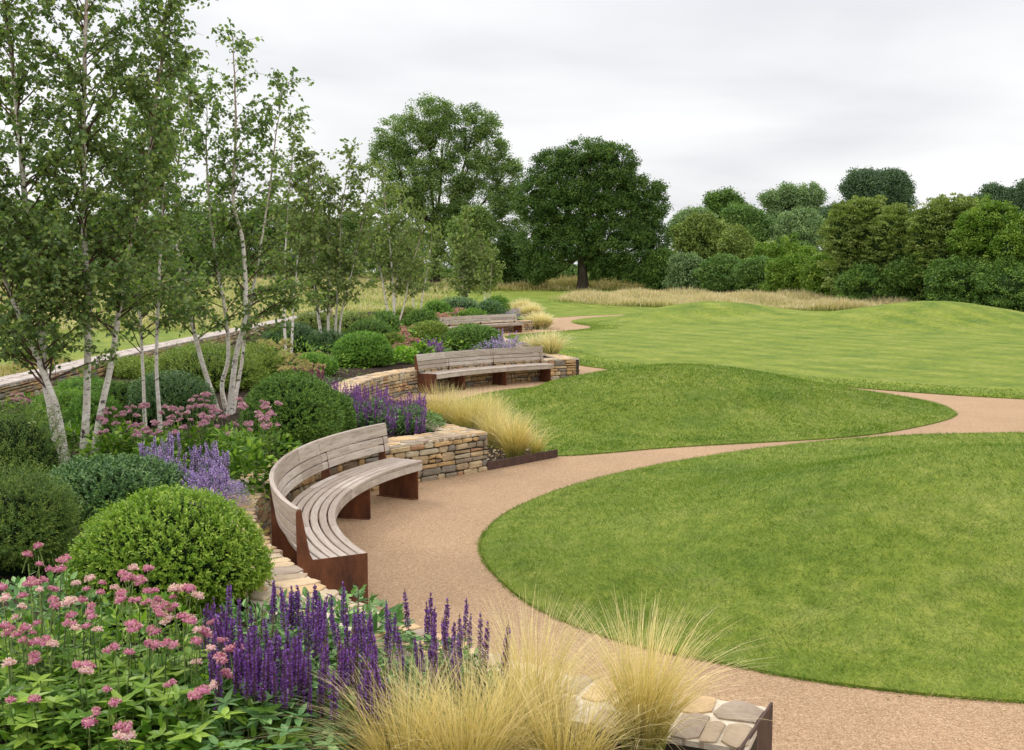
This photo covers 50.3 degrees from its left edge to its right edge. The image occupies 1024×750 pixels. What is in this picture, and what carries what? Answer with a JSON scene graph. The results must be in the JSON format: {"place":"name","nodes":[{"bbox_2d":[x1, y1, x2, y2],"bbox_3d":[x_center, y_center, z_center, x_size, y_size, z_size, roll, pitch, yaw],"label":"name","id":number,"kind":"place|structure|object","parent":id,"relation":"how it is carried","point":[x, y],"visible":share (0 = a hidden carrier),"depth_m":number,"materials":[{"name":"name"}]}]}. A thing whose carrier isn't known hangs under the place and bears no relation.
{"place":"outdoors","nodes":[
{"label":"outdoors","id":0,"kind":"place"},
{"bbox_2d":[0,273,459,333],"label":"meadow grass","id":1,"kind":"structure","parent":0,"point":[376,291],"depth_m":89.38,"materials":[{"name":"plant"}]},
{"bbox_2d":[0,312,621,749],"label":"planting bed","id":2,"kind":"object","parent":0,"point":[346,374],"visible":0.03,"depth_m":15.44,"materials":[{"name":"soil"}]},
{"bbox_2d":[0,541,80,747],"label":"flowering perennial","id":3,"kind":"object","parent":2,"relation":"on","point":[35,658],"visible":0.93,"depth_m":5.09,"materials":[{"name":"pink plant"}]},
{"bbox_2d":[0,381,81,488],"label":"shrub","id":4,"kind":"object","parent":2,"relation":"on","point":[24,440],"visible":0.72,"depth_m":10.72,"materials":[{"name":"green plant"}]},
{"bbox_2d":[0,456,93,576],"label":"shrub","id":5,"kind":"object","parent":2,"relation":"on","point":[31,516],"visible":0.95,"depth_m":7.95,"materials":[{"name":"green plant"}]},
{"bbox_2d":[0,672,105,749],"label":"leafy plant","id":6,"kind":"object","parent":2,"relation":"on","point":[20,705],"visible":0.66,"depth_m":4.66,"materials":[{"name":"green plant"}]},
{"bbox_2d":[0,565,123,652],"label":"leafy plant","id":7,"kind":"object","parent":2,"relation":"on","point":[12,606],"visible":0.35,"depth_m":6.39,"materials":[{"name":"green plant"}]},
{"bbox_2d":[0,634,130,743],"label":"leafy plant","id":8,"kind":"object","parent":2,"relation":"on","point":[57,664],"visible":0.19,"depth_m":5.13,"materials":[{"name":"green plant"}]},
{"bbox_2d":[0,605,133,702],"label":"leafy plant","id":9,"kind":"object","parent":2,"relation":"on","point":[27,619],"visible":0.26,"depth_m":5.71,"materials":[{"name":"green plant"}]},
{"bbox_2d":[0,0,150,462],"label":"birch tree","id":10,"kind":"object","parent":2,"relation":"on","point":[26,334],"visible":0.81,"depth_m":12.12,"materials":[{"name":"green plant"}]},
{"bbox_2d":[18,554,138,749],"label":"flowering perennial","id":11,"kind":"object","parent":2,"relation":"on","point":[85,669],"visible":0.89,"depth_m":4.99,"materials":[{"name":"pink plant"}]},
{"bbox_2d":[2,670,177,749],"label":"leafy plant","id":12,"kind":"object","parent":2,"relation":"on","point":[57,741],"visible":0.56,"depth_m":4.72,"materials":[{"name":"green plant"}]},
{"bbox_2d":[62,389,123,433],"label":"shrub","id":13,"kind":"object","parent":2,"relation":"on","point":[74,410],"visible":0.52,"depth_m":14.94,"materials":[{"name":"green plant"}]},
{"bbox_2d":[0,0,223,457],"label":"birch tree","id":14,"kind":"object","parent":2,"relation":"on","point":[131,224],"visible":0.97,"depth_m":12.26,"materials":[{"name":"green plant"}]},
{"bbox_2d":[37,452,189,522],"bbox_3d":[-3.590,1.026,9.824,1.483,0.678,1.231,0,5,0],"label":"shrub","id":15,"kind":"object","parent":2,"relation":"on","point":[104,480],"visible":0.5,"depth_m":9.54,"materials":[{"name":"green plant"}]},
{"bbox_2d":[75,404,155,459],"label":"flowering perennial","id":16,"kind":"object","parent":2,"relation":"on","point":[102,429],"visible":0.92,"depth_m":12.43,"materials":[{"name":"pink plant"}]},
{"bbox_2d":[89,425,143,465],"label":"leafy plant","id":17,"kind":"object","parent":2,"relation":"on","point":[116,446],"visible":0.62,"depth_m":12.07,"materials":[{"name":"green plant"}]},
{"bbox_2d":[45,643,207,732],"bbox_3d":[-1.773,1.484,5.156,0.820,0.423,0.830,0,5,0],"label":"leafy plant","id":18,"kind":"object","parent":2,"relation":"on","point":[119,662],"visible":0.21,"depth_m":5.08,"materials":[{"name":"green plant"}]},
{"bbox_2d":[52,586,206,675],"bbox_3d":[-1.995,1.383,5.895,0.947,0.468,0.952,0,5,0],"label":"leafy plant","id":19,"kind":"object","parent":2,"relation":"on","point":[135,616],"visible":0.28,"depth_m":5.87,"materials":[{"name":"green plant"}]},
{"bbox_2d":[68,563,192,749],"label":"flowering perennial","id":20,"kind":"object","parent":2,"relation":"on","point":[125,732],"visible":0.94,"depth_m":5.03,"materials":[{"name":"pink plant"}]},
{"bbox_2d":[86,45,225,428],"bbox_3d":[-5.072,-1.890,15.130,2.202,5.398,1.849,0,5,0],"label":"birch tree","id":21,"kind":"object","parent":2,"relation":"on","point":[166,258],"visible":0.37,"depth_m":15.10,"materials":[{"name":"green plant"}]},
{"bbox_2d":[120,402,205,463],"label":"flowering perennial","id":22,"kind":"object","parent":2,"relation":"on","point":[169,422],"visible":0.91,"depth_m":12.28,"materials":[{"name":"pink plant"}]},
{"bbox_2d":[69,678,257,749],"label":"leafy plant","id":23,"kind":"object","parent":2,"relation":"on","point":[184,705],"visible":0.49,"depth_m":4.64,"materials":[{"name":"green plant"}]},
{"bbox_2d":[54,478,277,627],"bbox_3d":[-2.231,1.188,7.072,1.407,0.974,1.339,0,5,0],"label":"shrub","id":24,"kind":"object","parent":2,"relation":"on","point":[208,550],"visible":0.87,"depth_m":6.74,"materials":[{"name":"green plant"}]},
{"bbox_2d":[122,369,217,424],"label":"shrub","id":25,"kind":"object","parent":2,"relation":"on","point":[177,388],"visible":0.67,"depth_m":15.91,"materials":[{"name":"green plant"}]},
{"bbox_2d":[138,431,209,491],"bbox_3d":[-3.304,0.918,10.323,1.159,0.629,1.211,0,5,0],"label":"catmint","id":26,"kind":"object","parent":2,"relation":"on","point":[170,438],"visible":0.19,"depth_m":10.64,"materials":[{"name":"purple plant"}]},
{"bbox_2d":[128,583,244,749],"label":"flowering perennial","id":27,"kind":"object","parent":2,"relation":"on","point":[199,692],"visible":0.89,"depth_m":4.92,"materials":[{"name":"pink plant"}]},
{"bbox_2d":[127,641,253,742],"bbox_3d":[-1.459,1.492,5.138,0.803,0.412,0.798,-1,5,-15],"label":"leafy plant","id":28,"kind":"object","parent":2,"relation":"on","point":[188,652],"visible":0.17,"depth_m":5.13,"materials":[{"name":"green plant"}]},
{"bbox_2d":[159,391,228,469],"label":"flowering perennial","id":29,"kind":"object","parent":2,"relation":"on","point":[203,435],"visible":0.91,"depth_m":12.35,"materials":[{"name":"pink plant"}]},
{"bbox_2d":[134,337,271,392],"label":"shrub","id":30,"kind":"object","parent":2,"relation":"on","point":[214,361],"visible":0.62,"depth_m":20.56,"materials":[{"name":"green plant"}]},
{"bbox_2d":[175,397,265,468],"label":"flowering perennial","id":31,"kind":"object","parent":2,"relation":"on","point":[216,409],"visible":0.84,"depth_m":12.39,"materials":[{"name":"pink plant"}]},
{"bbox_2d":[178,440,268,513],"bbox_3d":[-2.750,0.961,9.924,1.039,0.569,1.074,3,6,28],"label":"catmint","id":32,"kind":"object","parent":2,"relation":"on","point":[217,479],"visible":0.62,"depth_m":10.01,"materials":[{"name":"purple plant"}]},
{"bbox_2d":[132,17,336,414],"bbox_3d":[-4.384,-2.443,17.087,3.196,6.172,1.887,-1,5,-12],"label":"birch tree","id":33,"kind":"object","parent":2,"relation":"on","point":[236,224],"visible":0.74,"depth_m":17.13,"materials":[{"name":"green plant"}]},
{"bbox_2d":[159,581,312,749],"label":"salvia","id":34,"kind":"object","parent":2,"relation":"on","point":[249,669],"visible":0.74,"depth_m":4.84,"materials":[{"name":"purple plant"}]},
{"bbox_2d":[162,685,316,749],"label":"leafy plant","id":35,"kind":"object","parent":2,"relation":"on","point":[198,735],"visible":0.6,"depth_m":4.54,"materials":[{"name":"green plant"}]},
{"bbox_2d":[223,434,276,497],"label":"leafy plant","id":36,"kind":"object","parent":2,"relation":"on","point":[238,457],"visible":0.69,"depth_m":10.64,"materials":[{"name":"green plant"}]},
{"bbox_2d":[179,589,343,681],"bbox_3d":[-1.342,1.405,5.889,0.956,0.433,0.962,0,5,0],"label":"leafy plant","id":37,"kind":"object","parent":2,"relation":"on","point":[258,612],"visible":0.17,"depth_m":5.94,"materials":[{"name":"green plant"}]},
{"bbox_2d":[227,400,302,467],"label":"flowering perennial","id":38,"kind":"object","parent":2,"relation":"on","point":[260,432],"visible":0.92,"depth_m":12.43,"materials":[{"name":"pink plant"}]},
{"bbox_2d":[180,684,362,749],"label":"leafy plant","id":39,"kind":"object","parent":2,"relation":"on","point":[212,740],"visible":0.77,"depth_m":4.56,"materials":[{"name":"green plant"}]},
{"bbox_2d":[236,367,345,452],"bbox_3d":[-2.767,0.508,13.700,1.371,1.235,1.356,0,5,0],"label":"shrub","id":40,"kind":"object","parent":2,"relation":"on","point":[305,414],"visible":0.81,"depth_m":13.31,"materials":[{"name":"green plant"}]},
{"bbox_2d":[244,584,338,749],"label":"salvia","id":41,"kind":"object","parent":2,"relation":"on","point":[297,665],"visible":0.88,"depth_m":4.93,"materials":[{"name":"purple plant"}]},
{"bbox_2d":[258,108,341,352],"bbox_3d":[-5.861,-3.874,29.917,2.308,6.704,1.848,0,5,0],"label":"birch tree","id":42,"kind":"object","parent":2,"relation":"on","point":[305,245],"visible":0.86,"depth_m":29.72,"materials":[{"name":"green plant"}]},
{"bbox_2d":[268,137,392,334],"bbox_3d":[-5.126,-3.683,31.148,3.618,6.112,2.354,0,5,0],"label":"birch tree","id":43,"kind":"object","parent":2,"relation":"on","point":[337,270],"visible":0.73,"depth_m":30.93,"materials":[{"name":"green plant"}]},
{"bbox_2d":[261,584,425,676],"bbox_3d":[-0.943,1.374,6.050,0.950,0.449,0.934,0,5,0],"label":"leafy plant","id":44,"kind":"object","parent":2,"relation":"on","point":[380,616],"visible":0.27,"depth_m":6.10,"materials":[{"name":"green plant"}]},
{"bbox_2d":[330,330,394,367],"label":"shrub","id":45,"kind":"object","parent":2,"relation":"on","point":[366,348],"visible":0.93,"depth_m":25.88,"materials":[{"name":"green plant"}]},
{"bbox_2d":[296,580,442,749],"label":"salvia","id":46,"kind":"object","parent":2,"relation":"on","point":[346,662],"visible":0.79,"depth_m":4.78,"materials":[{"name":"purple plant"}]},
{"bbox_2d":[350,382,406,428],"bbox_3d":[-2.041,0.443,15.806,1.331,0.558,1.391,0,5,0],"label":"salvia","id":47,"kind":"object","parent":2,"relation":"on","point":[366,412],"visible":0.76,"depth_m":15.64,"materials":[{"name":"purple plant"}]},
{"bbox_2d":[245,643,512,749],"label":"feather grass","id":48,"kind":"object","parent":2,"relation":"on","point":[370,741],"depth_m":4.53,"materials":[{"name":"beige plant"}]},
{"bbox_2d":[351,160,445,320],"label":"birch tree","id":49,"kind":"object","parent":2,"relation":"on","point":[389,225],"visible":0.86,"depth_m":44.12,"materials":[{"name":"green plant"}]},
{"bbox_2d":[367,391,446,434],"bbox_3d":[-1.464,0.562,15.306,1.157,0.589,1.192,0,5,0],"label":"salvia","id":50,"kind":"object","parent":2,"relation":"on","point":[401,416],"visible":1,"depth_m":15.16,"materials":[{"name":"purple plant"}]},
{"bbox_2d":[394,218,445,308],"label":"birch tree","id":51,"kind":"object","parent":2,"relation":"on","point":[431,255],"visible":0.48,"depth_m":56.45,"materials":[{"name":"green plant"}]},
{"bbox_2d":[382,588,518,748],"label":"salvia","id":52,"kind":"object","parent":2,"relation":"on","point":[431,640],"visible":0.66,"depth_m":5.09,"materials":[{"name":"purple plant"}]},
{"bbox_2d":[439,204,495,300],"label":"birch tree","id":53,"kind":"object","parent":2,"relation":"on","point":[472,279],"visible":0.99,"depth_m":64.54,"materials":[{"name":"green plant"}]},
{"bbox_2d":[442,323,503,350],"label":"shrub","id":54,"kind":"object","parent":2,"relation":"on","point":[471,333],"visible":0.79,"depth_m":32.06,"materials":[{"name":"green plant"}]},
{"bbox_2d":[388,585,683,749],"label":"feather grass","id":55,"kind":"object","parent":2,"relation":"on","point":[530,666],"depth_m":4.91,"materials":[{"name":"beige plant"}]},
{"bbox_2d":[464,656,694,749],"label":"feather grass","id":56,"kind":"object","parent":2,"relation":"on","point":[550,744],"depth_m":4.57,"materials":[{"name":"beige plant"}]},
{"bbox_2d":[511,590,795,749],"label":"feather grass","id":57,"kind":"object","parent":2,"relation":"on","point":[664,719],"depth_m":4.82,"materials":[{"name":"beige plant"}]},
{"bbox_2d":[298,643,614,749],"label":"feather grass","id":58,"kind":"object","parent":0,"point":[471,740],"depth_m":4.49,"materials":[{"name":"beige plant"}]},
{"bbox_2d":[376,637,610,749],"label":"feather grass","id":59,"kind":"object","parent":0,"point":[511,735],"depth_m":4.62,"materials":[{"name":"beige plant"}]},
{"bbox_2d":[0,272,1023,398],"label":"lawn","id":60,"kind":"structure","parent":0,"point":[962,345],"depth_m":43.94,"materials":[{"name":"green plant"}]},
{"bbox_2d":[0,309,332,404],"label":"boundary wall","id":61,"kind":"structure","parent":60,"relation":"on","point":[27,383],"depth_m":23.32,"materials":[{"name":"stone"}]},
{"bbox_2d":[223,198,300,277],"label":"broadleaf tree","id":62,"kind":"object","parent":60,"relation":"on","point":[259,223],"visible":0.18,"depth_m":147.53,"materials":[{"name":"green plant"}]},
{"bbox_2d":[367,91,526,282],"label":"broadleaf tree","id":63,"kind":"object","parent":60,"relation":"on","point":[426,135],"visible":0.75,"depth_m":125.17,"materials":[{"name":"green plant"}]},
{"bbox_2d":[443,203,502,271],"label":"broadleaf tree","id":64,"kind":"object","parent":60,"relation":"on","point":[482,216],"visible":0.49,"depth_m":116.32,"materials":[{"name":"green plant"}]},
{"bbox_2d":[490,230,537,284],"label":"broadleaf tree","id":65,"kind":"object","parent":60,"relation":"on","point":[508,257],"visible":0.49,"depth_m":120.44,"materials":[{"name":"green plant"}]},
{"bbox_2d":[450,274,651,291],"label":"meadow grass","id":66,"kind":"structure","parent":60,"relation":"on","point":[564,284],"depth_m":113.63,"materials":[{"name":"beige plant"}]},
{"bbox_2d":[507,134,674,289],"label":"broadleaf tree","id":67,"kind":"object","parent":60,"relation":"on","point":[567,238],"visible":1,"depth_m":110.47,"materials":[{"name":"green plant"}]},
{"bbox_2d":[635,244,675,289],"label":"hedge shrub","id":68,"kind":"object","parent":60,"relation":"on","point":[653,266],"visible":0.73,"depth_m":110.74,"materials":[{"name":"green plant"}]},
{"bbox_2d":[662,251,703,290],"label":"hedge shrub","id":69,"kind":"object","parent":60,"relation":"on","point":[681,266],"visible":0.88,"depth_m":106.82,"materials":[{"name":"green plant"}]},
{"bbox_2d":[663,211,734,260],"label":"hedge shrub","id":70,"kind":"object","parent":60,"relation":"on","point":[699,233],"visible":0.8,"depth_m":132.61,"materials":[{"name":"green plant"}]},
{"bbox_2d":[691,250,740,293],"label":"hedge shrub","id":71,"kind":"object","parent":60,"relation":"on","point":[713,274],"visible":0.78,"depth_m":103.44,"materials":[{"name":"green plant"}]},
{"bbox_2d":[698,186,754,219],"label":"broadleaf tree","id":72,"kind":"object","parent":60,"relation":"on","point":[716,201],"visible":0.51,"depth_m":172.01,"materials":[{"name":"green plant"}]},
{"bbox_2d":[716,223,755,260],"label":"hedge shrub","id":73,"kind":"object","parent":60,"relation":"on","point":[739,242],"visible":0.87,"depth_m":118.53,"materials":[{"name":"green plant"}]},
{"bbox_2d":[719,201,775,244],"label":"broadleaf tree","id":74,"kind":"object","parent":60,"relation":"on","point":[755,221],"visible":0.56,"depth_m":147.78,"materials":[{"name":"green plant"}]},
{"bbox_2d":[729,254,774,294],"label":"hedge shrub","id":75,"kind":"object","parent":60,"relation":"on","point":[748,273],"visible":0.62,"depth_m":100.91,"materials":[{"name":"green plant"}]},
{"bbox_2d":[747,232,816,258],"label":"hedge shrub","id":76,"kind":"object","parent":60,"relation":"on","point":[772,249],"visible":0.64,"depth_m":123.26,"materials":[{"name":"green plant"}]},
{"bbox_2d":[757,251,810,295],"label":"hedge shrub","id":77,"kind":"object","parent":60,"relation":"on","point":[782,272],"visible":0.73,"depth_m":97.67,"materials":[{"name":"green plant"}]},
{"bbox_2d":[756,181,830,222],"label":"broadleaf tree","id":78,"kind":"object","parent":60,"relation":"on","point":[783,198],"visible":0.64,"depth_m":166.98,"materials":[{"name":"green plant"}]},
{"bbox_2d":[768,205,826,252],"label":"broadleaf tree","id":79,"kind":"object","parent":60,"relation":"on","point":[805,223],"visible":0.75,"depth_m":145.51,"materials":[{"name":"green plant"}]},
{"bbox_2d":[796,249,839,296],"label":"hedge shrub","id":80,"kind":"object","parent":60,"relation":"on","point":[812,271],"visible":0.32,"depth_m":93.61,"materials":[{"name":"green plant"}]},
{"bbox_2d":[815,194,890,296],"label":"hedge shrub","id":81,"kind":"object","parent":60,"relation":"on","point":[844,230],"visible":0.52,"depth_m":88.32,"materials":[{"name":"green plant"}]},
{"bbox_2d":[835,165,892,204],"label":"broadleaf tree","id":82,"kind":"object","parent":60,"relation":"on","point":[869,182],"visible":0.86,"depth_m":156.89,"materials":[{"name":"green plant"}]},
{"bbox_2d":[832,261,905,301],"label":"hedge shrub","id":83,"kind":"object","parent":60,"relation":"on","point":[861,282],"visible":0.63,"depth_m":86.39,"materials":[{"name":"green plant"}]},
{"bbox_2d":[859,202,919,296],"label":"hedge shrub","id":84,"kind":"object","parent":60,"relation":"on","point":[888,230],"visible":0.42,"depth_m":86.51,"materials":[{"name":"green plant"}]},
{"bbox_2d":[884,167,920,211],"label":"broadleaf tree","id":85,"kind":"object","parent":60,"relation":"on","point":[902,189],"visible":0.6,"depth_m":158.70,"materials":[{"name":"green plant"}]},
{"bbox_2d":[879,250,933,301],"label":"hedge shrub","id":86,"kind":"object","parent":60,"relation":"on","point":[899,273],"visible":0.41,"depth_m":84.86,"materials":[{"name":"green plant"}]},
{"bbox_2d":[900,192,979,300],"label":"hedge shrub","id":87,"kind":"object","parent":60,"relation":"on","point":[929,228],"visible":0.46,"depth_m":83.65,"materials":[{"name":"green plant"}]},
{"bbox_2d":[920,250,990,304],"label":"hedge shrub","id":88,"kind":"object","parent":60,"relation":"on","point":[947,279],"visible":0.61,"depth_m":80.60,"materials":[{"name":"green plant"}]},
{"bbox_2d":[942,192,1023,269],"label":"hedge shrub","id":89,"kind":"object","parent":60,"relation":"on","point":[981,226],"visible":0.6,"depth_m":80.66,"materials":[{"name":"green plant"}]},
{"bbox_2d":[966,255,1023,311],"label":"hedge shrub","id":90,"kind":"object","parent":60,"relation":"on","point":[1001,282],"visible":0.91,"depth_m":77.96,"materials":[{"name":"green plant"}]},
{"bbox_2d":[986,212,1023,264],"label":"hedge shrub","id":91,"kind":"object","parent":60,"relation":"on","point":[1013,246],"visible":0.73,"depth_m":79.03,"materials":[{"name":"green plant"}]},
{"bbox_2d":[0,0,1023,271],"label":"sky","id":92,"kind":"structure","parent":0,"point":[751,97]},
{"bbox_2d":[480,404,556,457],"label":"feather grass","id":93,"kind":"object","parent":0,"point":[515,443],"depth_m":15.47,"materials":[{"name":"beige plant"}]},
{"bbox_2d":[270,315,1023,749],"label":"path","id":94,"kind":"structure","parent":0,"point":[416,551],"depth_m":9.02,"materials":[{"name":"beige gravel"}]},
{"bbox_2d":[269,423,421,604],"bbox_3d":[-1.645,1.219,10.681,1.182,0.858,4.890,0,5,0],"label":"curved bench","id":95,"kind":"object","parent":94,"relation":"on","point":[327,553],"visible":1,"depth_m":10.72,"materials":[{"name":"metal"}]},
{"bbox_2d":[332,337,579,402],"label":"stone retaining wall","id":96,"kind":"structure","parent":94,"relation":"on","point":[402,382],"depth_m":25.50,"materials":[{"name":"brown stone"}]},
{"bbox_2d":[373,400,542,461],"bbox_3d":[-1.543,0.915,18.741,2.752,0.050,8.306,-1,5,-14],"label":"gravel strip","id":97,"kind":"object","parent":94,"relation":"on","point":[494,454],"visible":0.13,"depth_m":16.09,"materials":[{"name":"stone"}]},
{"bbox_2d":[431,388,505,430],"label":"feather grass","id":98,"kind":"object","parent":97,"relation":"on","point":[462,421],"depth_m":18.07,"materials":[{"name":"beige plant"}]},
{"bbox_2d":[414,346,553,393],"bbox_3d":[-0.629,-0.149,25.894,0.849,0.858,4.230,5,7,44],"label":"curved bench","id":99,"kind":"object","parent":94,"relation":"on","point":[456,376],"visible":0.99,"depth_m":25.93,"materials":[{"name":"wood"}]},
{"bbox_2d":[222,419,766,749],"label":"stone retaining wall","id":100,"kind":"structure","parent":94,"relation":"on","point":[447,451],"depth_m":7.41,"materials":[{"name":"brown stone"}]},
{"bbox_2d":[738,702,772,749],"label":"steel end plate","id":101,"kind":"object","parent":100,"relation":"attached to","point":[763,727],"visible":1,"depth_m":5.18,"materials":[{"name":"brown metal"}]},
{"bbox_2d":[474,431,1023,703],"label":"edging","id":102,"kind":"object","parent":94,"relation":"on","point":[699,659],"depth_m":7.73,"materials":[{"name":"brown metal"}]},
{"bbox_2d":[448,362,955,455],"bbox_3d":[3.436,0.207,22.115,10.607,0.950,9.789,-2,6,-22],"label":"lawn mound","id":103,"kind":"object","parent":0,"point":[735,413],"visible":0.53,"depth_m":18.85,"materials":[{"name":"green plant"}]},
{"bbox_2d":[547,286,914,310],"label":"meadow grass","id":104,"kind":"structure","parent":0,"point":[645,298],"depth_m":88.47,"materials":[{"name":"beige plant"}]},
{"bbox_2d":[478,431,1023,702],"bbox_3d":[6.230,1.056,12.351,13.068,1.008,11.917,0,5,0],"label":"lawn mound","id":105,"kind":"object","parent":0,"point":[869,621],"visible":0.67,"depth_m":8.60,"materials":[{"name":"green plant"}]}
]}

